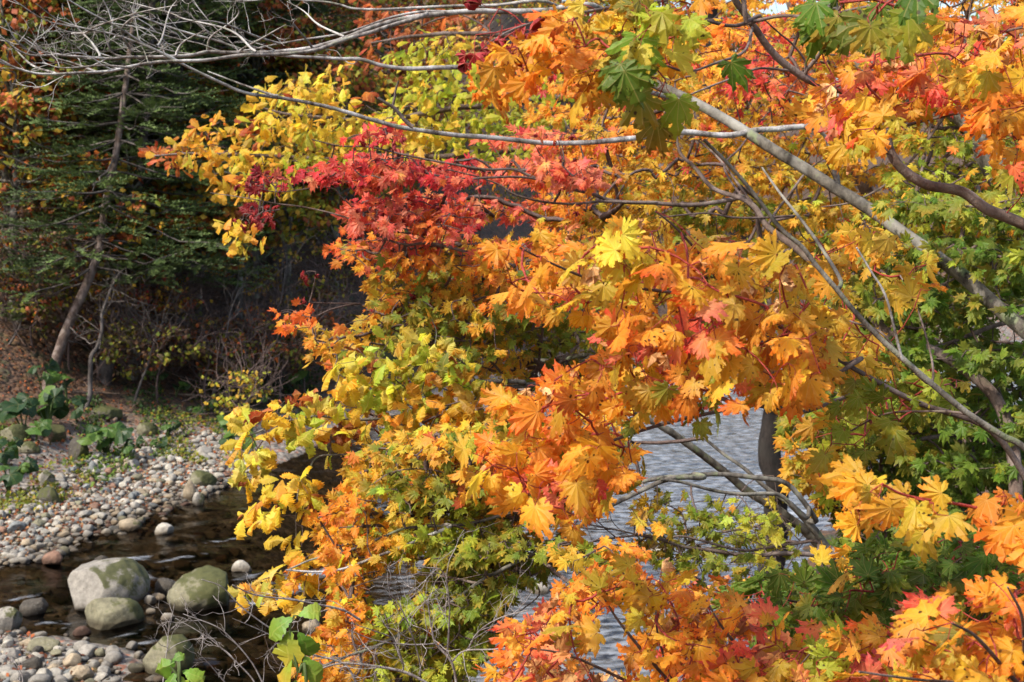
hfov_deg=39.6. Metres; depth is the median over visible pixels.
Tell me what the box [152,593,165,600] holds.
boulder
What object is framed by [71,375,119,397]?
fallen branch
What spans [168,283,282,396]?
shrub
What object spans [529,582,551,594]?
boulder
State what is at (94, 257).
fir tree
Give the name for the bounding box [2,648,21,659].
pebble
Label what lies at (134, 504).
pebble
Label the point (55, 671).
pebble
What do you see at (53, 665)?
boulder
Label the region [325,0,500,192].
autumn tree
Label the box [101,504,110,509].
pebble
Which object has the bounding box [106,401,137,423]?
fallen branch
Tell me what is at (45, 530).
pebble
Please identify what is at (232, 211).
autumn tree
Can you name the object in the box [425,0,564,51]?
autumn tree
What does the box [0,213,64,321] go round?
shrub
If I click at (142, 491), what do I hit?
pebble
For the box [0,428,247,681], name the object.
gravel
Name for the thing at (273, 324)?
shrub
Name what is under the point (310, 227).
shrub
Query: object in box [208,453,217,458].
pebble
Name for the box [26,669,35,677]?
pebble
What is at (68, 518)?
pebble
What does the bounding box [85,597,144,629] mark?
boulder
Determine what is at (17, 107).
autumn tree
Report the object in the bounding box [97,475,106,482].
pebble
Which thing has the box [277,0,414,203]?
tree
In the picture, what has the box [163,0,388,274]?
fir tree
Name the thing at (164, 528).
boulder
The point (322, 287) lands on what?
shrub
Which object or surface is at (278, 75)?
fir tree
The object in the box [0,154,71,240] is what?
shrub
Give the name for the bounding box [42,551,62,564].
boulder
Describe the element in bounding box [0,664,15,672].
pebble
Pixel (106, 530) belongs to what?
pebble
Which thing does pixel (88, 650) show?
pebble
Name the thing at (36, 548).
pebble
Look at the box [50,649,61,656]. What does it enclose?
pebble
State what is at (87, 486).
pebble
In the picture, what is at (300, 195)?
autumn tree
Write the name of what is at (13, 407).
butterbur
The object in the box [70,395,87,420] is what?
butterbur
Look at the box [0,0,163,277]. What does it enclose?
fir tree
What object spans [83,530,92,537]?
pebble
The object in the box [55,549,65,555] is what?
pebble
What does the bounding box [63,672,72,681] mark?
pebble
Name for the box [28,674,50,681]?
pebble
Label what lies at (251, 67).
autumn tree
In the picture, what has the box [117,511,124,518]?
pebble
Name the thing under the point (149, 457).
pebble
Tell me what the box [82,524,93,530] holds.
pebble
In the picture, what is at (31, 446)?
boulder
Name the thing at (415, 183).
shrub
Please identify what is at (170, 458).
pebble
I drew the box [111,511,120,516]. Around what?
pebble
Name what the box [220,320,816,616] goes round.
tree branch
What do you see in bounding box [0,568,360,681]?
bare shrub
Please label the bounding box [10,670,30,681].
pebble
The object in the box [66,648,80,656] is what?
pebble
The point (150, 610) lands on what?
boulder
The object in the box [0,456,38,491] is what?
butterbur
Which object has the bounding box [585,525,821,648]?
shrub
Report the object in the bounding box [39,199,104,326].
bare sapling
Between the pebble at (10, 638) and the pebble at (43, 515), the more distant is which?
the pebble at (43, 515)
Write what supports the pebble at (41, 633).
on the ground at (12, 380)
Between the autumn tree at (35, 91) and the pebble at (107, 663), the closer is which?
the pebble at (107, 663)
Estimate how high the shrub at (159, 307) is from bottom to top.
3.103 m
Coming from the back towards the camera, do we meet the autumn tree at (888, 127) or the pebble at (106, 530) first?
the autumn tree at (888, 127)
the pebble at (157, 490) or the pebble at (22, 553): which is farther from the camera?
the pebble at (157, 490)
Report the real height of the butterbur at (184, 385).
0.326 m
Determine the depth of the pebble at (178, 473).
22.04 m
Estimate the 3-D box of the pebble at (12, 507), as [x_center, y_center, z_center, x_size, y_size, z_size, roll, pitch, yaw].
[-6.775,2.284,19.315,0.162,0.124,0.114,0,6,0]
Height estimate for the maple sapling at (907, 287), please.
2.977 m
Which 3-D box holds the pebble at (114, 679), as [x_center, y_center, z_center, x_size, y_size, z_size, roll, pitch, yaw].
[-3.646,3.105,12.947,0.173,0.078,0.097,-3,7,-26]
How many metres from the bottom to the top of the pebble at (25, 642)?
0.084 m
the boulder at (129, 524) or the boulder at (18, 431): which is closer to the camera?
the boulder at (129, 524)
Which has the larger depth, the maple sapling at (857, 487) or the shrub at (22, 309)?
the shrub at (22, 309)
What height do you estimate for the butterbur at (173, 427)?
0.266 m
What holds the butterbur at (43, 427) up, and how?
on the ground at (12, 380)
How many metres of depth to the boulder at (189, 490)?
20.87 m
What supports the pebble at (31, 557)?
on the gravel
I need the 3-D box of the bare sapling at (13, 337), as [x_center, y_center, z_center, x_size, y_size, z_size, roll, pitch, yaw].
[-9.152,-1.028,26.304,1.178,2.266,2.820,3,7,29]
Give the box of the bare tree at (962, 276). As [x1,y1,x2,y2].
[0,0,1023,339]
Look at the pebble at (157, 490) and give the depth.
21.07 m
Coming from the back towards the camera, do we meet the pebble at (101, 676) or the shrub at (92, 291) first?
the shrub at (92, 291)
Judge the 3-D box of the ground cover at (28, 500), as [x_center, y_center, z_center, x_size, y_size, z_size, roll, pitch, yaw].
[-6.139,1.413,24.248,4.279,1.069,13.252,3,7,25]
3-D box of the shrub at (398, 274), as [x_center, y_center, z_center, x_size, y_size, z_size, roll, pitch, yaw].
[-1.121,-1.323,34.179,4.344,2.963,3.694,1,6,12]
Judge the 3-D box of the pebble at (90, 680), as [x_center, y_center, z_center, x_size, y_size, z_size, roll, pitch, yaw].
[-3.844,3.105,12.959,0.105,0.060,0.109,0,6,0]
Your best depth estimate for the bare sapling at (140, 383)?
26.16 m
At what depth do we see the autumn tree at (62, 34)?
30.14 m
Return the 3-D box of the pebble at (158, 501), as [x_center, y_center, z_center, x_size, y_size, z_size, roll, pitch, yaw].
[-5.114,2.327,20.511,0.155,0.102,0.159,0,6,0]
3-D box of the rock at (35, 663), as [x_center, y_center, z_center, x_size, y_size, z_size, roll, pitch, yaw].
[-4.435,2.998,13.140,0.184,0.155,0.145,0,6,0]
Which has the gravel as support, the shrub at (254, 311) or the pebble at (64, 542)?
the pebble at (64, 542)
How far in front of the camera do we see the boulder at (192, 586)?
15.39 m
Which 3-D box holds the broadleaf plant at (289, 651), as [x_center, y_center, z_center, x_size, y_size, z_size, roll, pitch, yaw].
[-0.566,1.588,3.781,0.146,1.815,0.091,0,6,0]
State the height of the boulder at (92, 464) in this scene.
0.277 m
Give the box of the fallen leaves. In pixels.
[0,323,355,681]
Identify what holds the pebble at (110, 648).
on the ground at (12, 380)
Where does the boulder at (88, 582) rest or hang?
in the water
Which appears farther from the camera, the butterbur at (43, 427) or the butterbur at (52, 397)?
the butterbur at (52, 397)
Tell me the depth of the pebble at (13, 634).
14.25 m
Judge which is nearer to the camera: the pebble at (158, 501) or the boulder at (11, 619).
the boulder at (11, 619)
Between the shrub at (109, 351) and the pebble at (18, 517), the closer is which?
the pebble at (18, 517)
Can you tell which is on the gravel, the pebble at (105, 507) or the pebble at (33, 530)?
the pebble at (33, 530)
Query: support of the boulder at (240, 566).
in the water
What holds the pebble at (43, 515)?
on the gravel
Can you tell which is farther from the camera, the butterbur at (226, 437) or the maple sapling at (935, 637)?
the butterbur at (226, 437)
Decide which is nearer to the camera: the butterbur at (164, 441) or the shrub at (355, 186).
the butterbur at (164, 441)
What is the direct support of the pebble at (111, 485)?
on the gravel
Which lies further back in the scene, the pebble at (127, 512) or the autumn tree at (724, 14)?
the autumn tree at (724, 14)
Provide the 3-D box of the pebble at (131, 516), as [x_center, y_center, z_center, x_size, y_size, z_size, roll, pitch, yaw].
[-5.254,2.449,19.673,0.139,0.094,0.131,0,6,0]
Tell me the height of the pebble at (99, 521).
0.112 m
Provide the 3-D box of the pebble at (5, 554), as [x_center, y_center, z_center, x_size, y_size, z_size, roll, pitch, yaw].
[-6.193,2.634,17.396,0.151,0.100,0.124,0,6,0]
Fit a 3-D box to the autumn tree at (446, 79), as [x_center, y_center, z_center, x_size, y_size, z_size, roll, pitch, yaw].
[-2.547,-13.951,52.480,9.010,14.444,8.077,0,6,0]
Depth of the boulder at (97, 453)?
22.33 m
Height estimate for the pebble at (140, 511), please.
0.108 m
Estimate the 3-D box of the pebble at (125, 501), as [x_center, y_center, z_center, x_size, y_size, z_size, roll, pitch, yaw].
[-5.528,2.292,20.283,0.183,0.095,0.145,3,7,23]
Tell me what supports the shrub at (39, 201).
on the ground at (12, 380)
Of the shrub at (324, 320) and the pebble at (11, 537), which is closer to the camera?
the pebble at (11, 537)
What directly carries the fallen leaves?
on the ground at (12, 380)
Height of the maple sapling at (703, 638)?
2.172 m
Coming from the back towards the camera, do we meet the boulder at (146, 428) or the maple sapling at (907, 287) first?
the boulder at (146, 428)
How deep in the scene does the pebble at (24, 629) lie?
14.47 m
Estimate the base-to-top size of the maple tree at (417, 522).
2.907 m
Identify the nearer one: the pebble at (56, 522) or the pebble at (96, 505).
the pebble at (56, 522)
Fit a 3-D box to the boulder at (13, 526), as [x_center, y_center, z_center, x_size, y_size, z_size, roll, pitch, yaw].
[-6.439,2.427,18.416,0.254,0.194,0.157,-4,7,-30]
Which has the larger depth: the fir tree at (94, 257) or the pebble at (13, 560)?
the fir tree at (94, 257)
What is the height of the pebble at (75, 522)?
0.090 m
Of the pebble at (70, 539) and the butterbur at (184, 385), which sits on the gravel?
the pebble at (70, 539)
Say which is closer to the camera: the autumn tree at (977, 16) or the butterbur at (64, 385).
the butterbur at (64, 385)
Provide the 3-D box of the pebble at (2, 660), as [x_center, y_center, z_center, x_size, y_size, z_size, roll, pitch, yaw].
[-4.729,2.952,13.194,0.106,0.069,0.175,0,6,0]
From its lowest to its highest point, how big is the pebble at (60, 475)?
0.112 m
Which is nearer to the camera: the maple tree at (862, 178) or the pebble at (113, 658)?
the maple tree at (862, 178)
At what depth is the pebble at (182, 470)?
22.15 m
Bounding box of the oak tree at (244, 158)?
[138,0,788,601]
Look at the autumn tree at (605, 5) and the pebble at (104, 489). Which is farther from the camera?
the autumn tree at (605, 5)
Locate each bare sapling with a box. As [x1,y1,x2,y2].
[0,242,65,344]
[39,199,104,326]
[83,258,159,408]
[87,217,195,404]
[178,216,326,412]
[209,194,337,393]
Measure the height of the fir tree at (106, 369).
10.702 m
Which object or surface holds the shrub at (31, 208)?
on the ground at (12, 380)
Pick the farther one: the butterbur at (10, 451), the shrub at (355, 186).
the shrub at (355, 186)
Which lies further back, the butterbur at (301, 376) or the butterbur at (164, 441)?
the butterbur at (301, 376)
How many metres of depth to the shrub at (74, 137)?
33.63 m
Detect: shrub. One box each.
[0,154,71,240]
[0,158,84,243]
[0,164,125,261]
[0,169,118,331]
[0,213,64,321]
[0,227,141,369]
[0,228,109,353]
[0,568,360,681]
[2,204,170,349]
[12,117,107,163]
[19,133,89,194]
[51,244,211,378]
[64,283,239,402]
[87,227,232,374]
[96,250,271,376]
[98,252,232,373]
[104,290,268,410]
[145,270,307,401]
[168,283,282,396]
[180,324,298,433]
[187,274,313,381]
[204,276,352,409]
[206,198,358,335]
[208,200,301,281]
[224,276,365,393]
[249,334,301,378]
[260,180,355,282]
[276,234,408,355]
[293,181,407,277]
[300,183,443,282]
[317,524,604,681]
[331,77,402,243]
[350,95,428,195]
[375,74,497,194]
[396,259,460,303]
[404,104,532,237]
[461,118,620,236]
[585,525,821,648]
[660,549,830,676]
[767,272,1019,382]
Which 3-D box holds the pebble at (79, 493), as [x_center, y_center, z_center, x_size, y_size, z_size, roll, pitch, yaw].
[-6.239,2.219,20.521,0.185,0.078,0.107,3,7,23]
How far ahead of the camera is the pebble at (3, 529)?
18.30 m
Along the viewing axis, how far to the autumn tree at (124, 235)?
26.95 m
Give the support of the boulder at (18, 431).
on the ground at (12, 380)
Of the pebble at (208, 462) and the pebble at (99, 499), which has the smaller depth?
the pebble at (99, 499)
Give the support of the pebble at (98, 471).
on the ground at (12, 380)
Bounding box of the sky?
[562,0,1022,96]
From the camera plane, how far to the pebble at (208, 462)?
22.99 m
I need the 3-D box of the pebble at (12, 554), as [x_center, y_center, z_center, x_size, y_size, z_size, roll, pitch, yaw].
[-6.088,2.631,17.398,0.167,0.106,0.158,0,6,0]
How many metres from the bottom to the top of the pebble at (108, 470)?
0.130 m
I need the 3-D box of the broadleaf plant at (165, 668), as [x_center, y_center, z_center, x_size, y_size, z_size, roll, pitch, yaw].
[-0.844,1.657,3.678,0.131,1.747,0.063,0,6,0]
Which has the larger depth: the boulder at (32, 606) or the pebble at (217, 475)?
the pebble at (217, 475)
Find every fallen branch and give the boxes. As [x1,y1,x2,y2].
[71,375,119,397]
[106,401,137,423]
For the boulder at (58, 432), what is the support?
on the ground at (12, 380)
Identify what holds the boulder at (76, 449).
on the ground at (12, 380)
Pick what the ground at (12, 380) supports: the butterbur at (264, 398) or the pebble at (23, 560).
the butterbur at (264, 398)
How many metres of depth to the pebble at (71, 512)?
19.38 m
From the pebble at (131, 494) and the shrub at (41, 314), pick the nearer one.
the pebble at (131, 494)
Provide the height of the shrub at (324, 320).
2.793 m
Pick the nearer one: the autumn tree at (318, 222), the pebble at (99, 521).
the pebble at (99, 521)
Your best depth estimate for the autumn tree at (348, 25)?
36.07 m
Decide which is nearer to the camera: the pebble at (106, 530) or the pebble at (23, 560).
the pebble at (23, 560)
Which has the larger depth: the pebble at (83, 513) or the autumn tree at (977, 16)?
the autumn tree at (977, 16)
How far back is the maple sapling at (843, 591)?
4.18 m
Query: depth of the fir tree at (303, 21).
31.98 m
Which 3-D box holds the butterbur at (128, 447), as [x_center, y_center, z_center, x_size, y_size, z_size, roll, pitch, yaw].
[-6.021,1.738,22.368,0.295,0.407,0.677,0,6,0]
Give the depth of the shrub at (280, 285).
30.90 m
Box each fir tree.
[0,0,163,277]
[0,0,247,389]
[0,0,279,385]
[0,1,140,257]
[22,0,138,203]
[51,0,316,321]
[63,0,318,283]
[95,0,334,137]
[156,0,350,298]
[159,0,356,266]
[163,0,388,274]
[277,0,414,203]
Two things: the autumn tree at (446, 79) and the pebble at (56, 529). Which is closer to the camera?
the pebble at (56, 529)
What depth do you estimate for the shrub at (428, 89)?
40.23 m
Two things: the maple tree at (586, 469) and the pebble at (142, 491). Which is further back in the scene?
the pebble at (142, 491)
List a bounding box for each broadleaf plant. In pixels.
[155,651,204,681]
[269,602,323,681]
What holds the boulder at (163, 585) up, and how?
in the water
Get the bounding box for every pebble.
[0,510,5,519]
[0,526,6,532]
[0,541,8,546]
[0,552,8,559]
[0,654,8,662]
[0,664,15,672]
[0,669,16,679]
[1,639,13,647]
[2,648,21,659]
[3,636,14,642]
[4,536,13,541]
[8,505,18,510]
[8,552,17,559]
[8,557,18,563]
[8,631,16,637]
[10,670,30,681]
[15,514,24,519]
[15,630,22,634]
[15,656,28,664]
[17,550,29,557]
[18,557,29,563]
[19,627,26,633]
[19,638,31,645]
[21,508,29,513]
[21,539,32,546]
[23,504,32,509]
[23,517,32,522]
[26,528,35,533]
[26,554,35,560]
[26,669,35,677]
[28,548,35,553]
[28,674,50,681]
[29,631,46,637]
[30,544,39,551]
[31,645,43,653]
[33,556,42,562]
[35,542,45,548]
[36,505,47,510]
[36,668,51,681]
[37,528,49,534]
[41,513,49,517]
[44,502,54,507]
[49,527,58,532]
[49,667,62,680]
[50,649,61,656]
[52,520,61,526]
[52,675,67,681]
[55,473,65,478]
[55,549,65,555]
[57,481,68,488]
[57,531,69,537]
[58,538,69,545]
[59,546,69,553]
[63,515,71,520]
[63,653,81,666]
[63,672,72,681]
[65,510,75,515]
[65,536,73,542]
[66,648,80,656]
[67,466,76,472]
[69,519,80,524]
[72,504,83,509]
[73,492,83,496]
[73,640,89,650]
[74,500,83,504]
[77,510,88,517]
[78,644,97,657]
[81,518,93,523]
[82,483,89,489]
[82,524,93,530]
[83,493,89,500]
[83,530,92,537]
[84,678,94,681]
[86,497,95,503]
[87,660,99,668]
[89,515,98,518]
[90,502,100,508]
[91,468,100,474]
[93,512,105,518]
[93,672,107,680]
[94,519,102,525]
[95,497,105,502]
[95,648,104,656]
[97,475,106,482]
[97,665,110,675]
[100,487,110,493]
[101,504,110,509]
[101,528,111,532]
[101,660,112,667]
[102,677,120,681]
[103,651,122,665]
[104,467,113,474]
[105,645,119,654]
[108,483,116,487]
[108,526,119,529]
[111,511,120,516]
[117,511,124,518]
[118,499,129,504]
[118,516,126,520]
[121,509,131,516]
[127,514,136,518]
[128,492,134,499]
[130,501,139,508]
[131,474,142,480]
[135,499,143,504]
[136,508,145,514]
[138,488,148,493]
[143,456,154,460]
[148,470,156,474]
[148,502,157,508]
[152,499,162,504]
[153,487,161,493]
[156,479,165,483]
[164,494,173,498]
[167,455,174,462]
[170,474,176,480]
[173,471,182,475]
[176,468,185,472]
[206,459,216,465]
[207,436,214,440]
[208,441,218,445]
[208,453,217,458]
[214,472,224,478]
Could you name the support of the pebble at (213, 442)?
on the ground at (12, 380)
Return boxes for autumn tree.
[0,0,97,263]
[0,0,109,274]
[0,39,99,322]
[43,147,212,380]
[52,0,120,232]
[70,32,248,280]
[114,155,268,374]
[142,114,325,330]
[144,0,297,102]
[195,75,374,340]
[232,28,441,323]
[294,0,489,198]
[297,5,430,77]
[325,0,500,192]
[394,0,458,40]
[412,0,512,151]
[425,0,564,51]
[527,0,694,50]
[568,1,757,177]
[635,0,802,170]
[675,11,837,163]
[757,46,932,171]
[829,4,1009,160]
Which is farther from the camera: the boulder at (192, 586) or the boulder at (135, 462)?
the boulder at (135, 462)
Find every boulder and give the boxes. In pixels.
[0,424,31,441]
[0,606,22,632]
[7,521,24,531]
[17,441,40,453]
[19,597,48,615]
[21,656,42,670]
[26,636,59,652]
[32,518,45,527]
[36,487,60,503]
[38,470,54,485]
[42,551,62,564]
[43,424,66,441]
[47,663,64,670]
[67,558,149,610]
[68,436,88,459]
[69,665,93,681]
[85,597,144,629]
[88,461,96,471]
[90,406,122,420]
[91,451,102,459]
[94,555,107,559]
[118,518,141,531]
[128,458,139,467]
[136,422,158,435]
[140,446,153,454]
[143,634,194,675]
[144,595,156,603]
[146,608,155,613]
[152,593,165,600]
[154,522,173,534]
[154,577,174,595]
[161,613,174,619]
[167,565,229,611]
[183,480,195,500]
[189,470,216,487]
[192,492,204,505]
[195,446,212,453]
[231,560,251,571]
[302,619,319,634]
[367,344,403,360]
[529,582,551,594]
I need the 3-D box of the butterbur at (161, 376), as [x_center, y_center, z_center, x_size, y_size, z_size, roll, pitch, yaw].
[-6.941,0.652,27.625,0.690,0.593,0.277,5,8,42]
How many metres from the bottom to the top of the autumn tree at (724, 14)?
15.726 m
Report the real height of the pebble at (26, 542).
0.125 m
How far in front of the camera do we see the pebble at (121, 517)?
19.52 m
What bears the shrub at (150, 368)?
on the ground at (12, 380)
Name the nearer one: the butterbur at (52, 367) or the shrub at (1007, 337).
the butterbur at (52, 367)
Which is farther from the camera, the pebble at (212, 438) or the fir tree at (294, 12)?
the fir tree at (294, 12)
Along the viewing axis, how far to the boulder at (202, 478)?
21.62 m
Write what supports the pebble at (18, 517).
on the gravel
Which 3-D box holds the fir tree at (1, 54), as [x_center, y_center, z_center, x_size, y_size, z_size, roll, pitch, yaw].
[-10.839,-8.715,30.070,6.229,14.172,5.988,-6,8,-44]
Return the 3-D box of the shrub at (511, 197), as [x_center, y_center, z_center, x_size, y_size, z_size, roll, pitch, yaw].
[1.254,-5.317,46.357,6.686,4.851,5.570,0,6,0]
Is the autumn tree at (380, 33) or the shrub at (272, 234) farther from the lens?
the autumn tree at (380, 33)
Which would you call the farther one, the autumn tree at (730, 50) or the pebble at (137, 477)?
the autumn tree at (730, 50)
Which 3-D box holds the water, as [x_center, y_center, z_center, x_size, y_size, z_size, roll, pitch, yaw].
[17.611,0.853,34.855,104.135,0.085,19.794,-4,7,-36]
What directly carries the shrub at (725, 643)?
on the ground at (12, 380)
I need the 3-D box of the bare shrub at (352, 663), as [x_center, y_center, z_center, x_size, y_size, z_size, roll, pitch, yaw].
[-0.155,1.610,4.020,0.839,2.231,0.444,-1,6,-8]
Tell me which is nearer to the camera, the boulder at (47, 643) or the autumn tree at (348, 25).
the boulder at (47, 643)
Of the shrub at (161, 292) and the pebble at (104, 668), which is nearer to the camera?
the pebble at (104, 668)
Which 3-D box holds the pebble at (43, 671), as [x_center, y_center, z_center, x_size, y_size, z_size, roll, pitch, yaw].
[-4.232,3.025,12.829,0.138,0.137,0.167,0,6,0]
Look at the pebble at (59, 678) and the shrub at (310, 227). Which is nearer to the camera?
the pebble at (59, 678)
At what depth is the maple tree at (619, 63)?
3.12 m
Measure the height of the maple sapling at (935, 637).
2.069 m
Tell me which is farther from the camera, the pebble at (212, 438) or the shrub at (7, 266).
the shrub at (7, 266)
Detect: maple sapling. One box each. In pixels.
[472,550,869,681]
[703,139,1023,516]
[710,492,1023,649]
[794,570,1023,681]
[816,453,1023,574]
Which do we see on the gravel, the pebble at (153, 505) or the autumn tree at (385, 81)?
the pebble at (153, 505)
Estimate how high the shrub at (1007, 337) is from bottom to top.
3.564 m
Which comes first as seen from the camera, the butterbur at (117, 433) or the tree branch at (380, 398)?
the tree branch at (380, 398)
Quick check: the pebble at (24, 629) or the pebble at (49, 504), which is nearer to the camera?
the pebble at (24, 629)
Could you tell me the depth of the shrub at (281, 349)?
27.44 m
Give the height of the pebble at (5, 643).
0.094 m
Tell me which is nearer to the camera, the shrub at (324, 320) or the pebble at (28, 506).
the pebble at (28, 506)
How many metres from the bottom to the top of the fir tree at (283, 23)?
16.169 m
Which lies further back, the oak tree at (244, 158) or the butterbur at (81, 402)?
the butterbur at (81, 402)
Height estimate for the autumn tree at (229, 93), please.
5.857 m
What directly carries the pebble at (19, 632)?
on the ground at (12, 380)
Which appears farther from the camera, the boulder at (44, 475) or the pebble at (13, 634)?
the boulder at (44, 475)
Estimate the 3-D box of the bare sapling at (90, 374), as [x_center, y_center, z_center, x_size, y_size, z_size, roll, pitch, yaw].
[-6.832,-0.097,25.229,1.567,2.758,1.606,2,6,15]
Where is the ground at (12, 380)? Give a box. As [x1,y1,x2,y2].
[0,0,1023,681]
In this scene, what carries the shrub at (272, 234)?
on the ground at (12, 380)
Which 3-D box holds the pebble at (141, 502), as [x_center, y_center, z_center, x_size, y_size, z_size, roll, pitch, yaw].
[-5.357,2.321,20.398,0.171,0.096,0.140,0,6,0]
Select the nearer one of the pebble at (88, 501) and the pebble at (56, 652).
the pebble at (56, 652)
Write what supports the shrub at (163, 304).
on the ground at (12, 380)
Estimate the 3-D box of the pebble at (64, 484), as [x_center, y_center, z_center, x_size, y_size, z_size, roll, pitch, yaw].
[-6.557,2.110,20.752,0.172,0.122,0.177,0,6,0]
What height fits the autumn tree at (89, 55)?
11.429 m
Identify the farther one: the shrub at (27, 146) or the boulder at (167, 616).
the shrub at (27, 146)
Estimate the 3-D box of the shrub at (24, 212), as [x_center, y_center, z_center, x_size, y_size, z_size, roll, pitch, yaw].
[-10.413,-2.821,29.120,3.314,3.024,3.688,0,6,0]
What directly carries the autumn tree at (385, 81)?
on the ground at (12, 380)
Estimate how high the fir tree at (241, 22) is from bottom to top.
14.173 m
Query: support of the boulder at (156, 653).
on the ground at (12, 380)
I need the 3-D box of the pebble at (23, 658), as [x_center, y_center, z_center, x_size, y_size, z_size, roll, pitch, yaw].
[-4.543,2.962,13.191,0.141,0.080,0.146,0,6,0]
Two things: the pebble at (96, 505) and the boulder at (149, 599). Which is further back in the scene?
the pebble at (96, 505)
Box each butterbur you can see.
[0,397,36,426]
[0,437,23,464]
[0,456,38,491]
[16,385,69,419]
[25,418,52,441]
[27,357,60,391]
[58,374,74,401]
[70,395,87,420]
[76,421,133,451]
[121,438,141,459]
[136,435,167,446]
[143,359,168,387]
[161,420,181,434]
[172,381,190,396]
[186,399,218,413]
[216,415,253,433]
[218,431,256,448]
[245,382,270,402]
[273,365,308,392]
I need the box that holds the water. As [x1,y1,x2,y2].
[0,340,1021,681]
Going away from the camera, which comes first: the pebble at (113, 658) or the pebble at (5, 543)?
the pebble at (113, 658)
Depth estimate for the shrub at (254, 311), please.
28.96 m
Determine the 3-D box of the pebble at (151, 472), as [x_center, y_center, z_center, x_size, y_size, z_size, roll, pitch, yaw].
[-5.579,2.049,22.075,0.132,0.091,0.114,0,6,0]
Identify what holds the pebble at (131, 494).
on the gravel
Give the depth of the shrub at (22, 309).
26.07 m
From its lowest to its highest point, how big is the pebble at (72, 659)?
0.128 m
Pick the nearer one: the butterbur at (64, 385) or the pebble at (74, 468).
the pebble at (74, 468)
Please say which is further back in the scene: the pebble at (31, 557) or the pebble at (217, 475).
the pebble at (217, 475)
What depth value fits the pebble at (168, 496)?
20.82 m
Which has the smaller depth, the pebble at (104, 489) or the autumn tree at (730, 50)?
the pebble at (104, 489)
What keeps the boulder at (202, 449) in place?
on the ground at (12, 380)
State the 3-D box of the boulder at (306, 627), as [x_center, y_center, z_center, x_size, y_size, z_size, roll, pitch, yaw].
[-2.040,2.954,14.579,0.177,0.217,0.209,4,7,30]
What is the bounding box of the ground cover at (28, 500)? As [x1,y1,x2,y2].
[0,366,326,518]
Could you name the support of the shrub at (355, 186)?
on the ground at (12, 380)
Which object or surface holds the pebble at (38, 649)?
on the ground at (12, 380)
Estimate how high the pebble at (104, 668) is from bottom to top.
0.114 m
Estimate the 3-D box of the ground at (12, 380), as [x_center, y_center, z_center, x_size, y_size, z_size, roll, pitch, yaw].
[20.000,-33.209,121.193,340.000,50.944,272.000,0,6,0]
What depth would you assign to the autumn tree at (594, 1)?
107.57 m
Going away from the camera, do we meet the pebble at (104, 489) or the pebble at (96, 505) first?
the pebble at (96, 505)
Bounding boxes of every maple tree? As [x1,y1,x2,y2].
[213,0,1023,505]
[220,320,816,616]
[262,407,902,681]
[446,211,1023,547]
[454,0,1023,230]
[521,0,1023,482]
[772,2,1023,619]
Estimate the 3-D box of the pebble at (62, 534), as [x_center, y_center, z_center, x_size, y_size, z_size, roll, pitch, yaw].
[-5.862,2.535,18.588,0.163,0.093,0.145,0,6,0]
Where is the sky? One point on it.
(781, 7)
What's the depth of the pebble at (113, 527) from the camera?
19.04 m
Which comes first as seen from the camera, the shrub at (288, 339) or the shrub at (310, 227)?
the shrub at (288, 339)
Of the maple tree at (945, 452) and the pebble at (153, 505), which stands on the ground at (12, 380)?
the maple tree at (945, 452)
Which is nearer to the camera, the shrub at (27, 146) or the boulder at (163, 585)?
the boulder at (163, 585)
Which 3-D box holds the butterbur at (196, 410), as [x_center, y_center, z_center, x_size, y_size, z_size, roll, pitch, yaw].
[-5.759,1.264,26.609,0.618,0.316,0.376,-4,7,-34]
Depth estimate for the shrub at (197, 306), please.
28.26 m
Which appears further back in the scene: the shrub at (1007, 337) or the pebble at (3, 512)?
the shrub at (1007, 337)
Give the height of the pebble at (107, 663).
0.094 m
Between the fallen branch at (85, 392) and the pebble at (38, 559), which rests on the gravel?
the pebble at (38, 559)
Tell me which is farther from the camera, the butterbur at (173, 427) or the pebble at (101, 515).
the butterbur at (173, 427)
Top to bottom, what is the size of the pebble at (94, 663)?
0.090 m
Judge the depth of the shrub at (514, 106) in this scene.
41.66 m
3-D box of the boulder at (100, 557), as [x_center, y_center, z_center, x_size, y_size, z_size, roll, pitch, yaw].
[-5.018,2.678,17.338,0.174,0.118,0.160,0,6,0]
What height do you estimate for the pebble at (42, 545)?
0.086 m
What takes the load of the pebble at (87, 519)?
on the ground at (12, 380)
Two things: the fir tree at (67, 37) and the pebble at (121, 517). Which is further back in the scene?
the fir tree at (67, 37)
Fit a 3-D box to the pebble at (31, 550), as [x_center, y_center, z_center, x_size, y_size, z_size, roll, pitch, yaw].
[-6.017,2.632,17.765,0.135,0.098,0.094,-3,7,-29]
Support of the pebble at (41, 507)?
on the ground at (12, 380)
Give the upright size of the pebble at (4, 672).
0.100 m
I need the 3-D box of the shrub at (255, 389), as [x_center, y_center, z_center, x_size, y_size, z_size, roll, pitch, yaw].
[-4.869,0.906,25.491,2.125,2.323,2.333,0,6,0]
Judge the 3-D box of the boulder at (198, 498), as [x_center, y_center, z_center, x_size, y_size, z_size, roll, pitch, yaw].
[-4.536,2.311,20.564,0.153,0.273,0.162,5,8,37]
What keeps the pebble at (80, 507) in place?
on the ground at (12, 380)
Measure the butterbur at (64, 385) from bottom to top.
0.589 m
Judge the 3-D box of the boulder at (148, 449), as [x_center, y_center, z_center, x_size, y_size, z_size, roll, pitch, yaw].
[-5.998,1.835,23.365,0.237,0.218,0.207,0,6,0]
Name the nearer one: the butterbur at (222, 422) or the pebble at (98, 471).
the pebble at (98, 471)
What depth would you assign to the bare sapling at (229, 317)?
27.26 m
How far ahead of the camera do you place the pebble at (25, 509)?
19.28 m
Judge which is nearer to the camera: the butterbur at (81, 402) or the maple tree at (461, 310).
the maple tree at (461, 310)

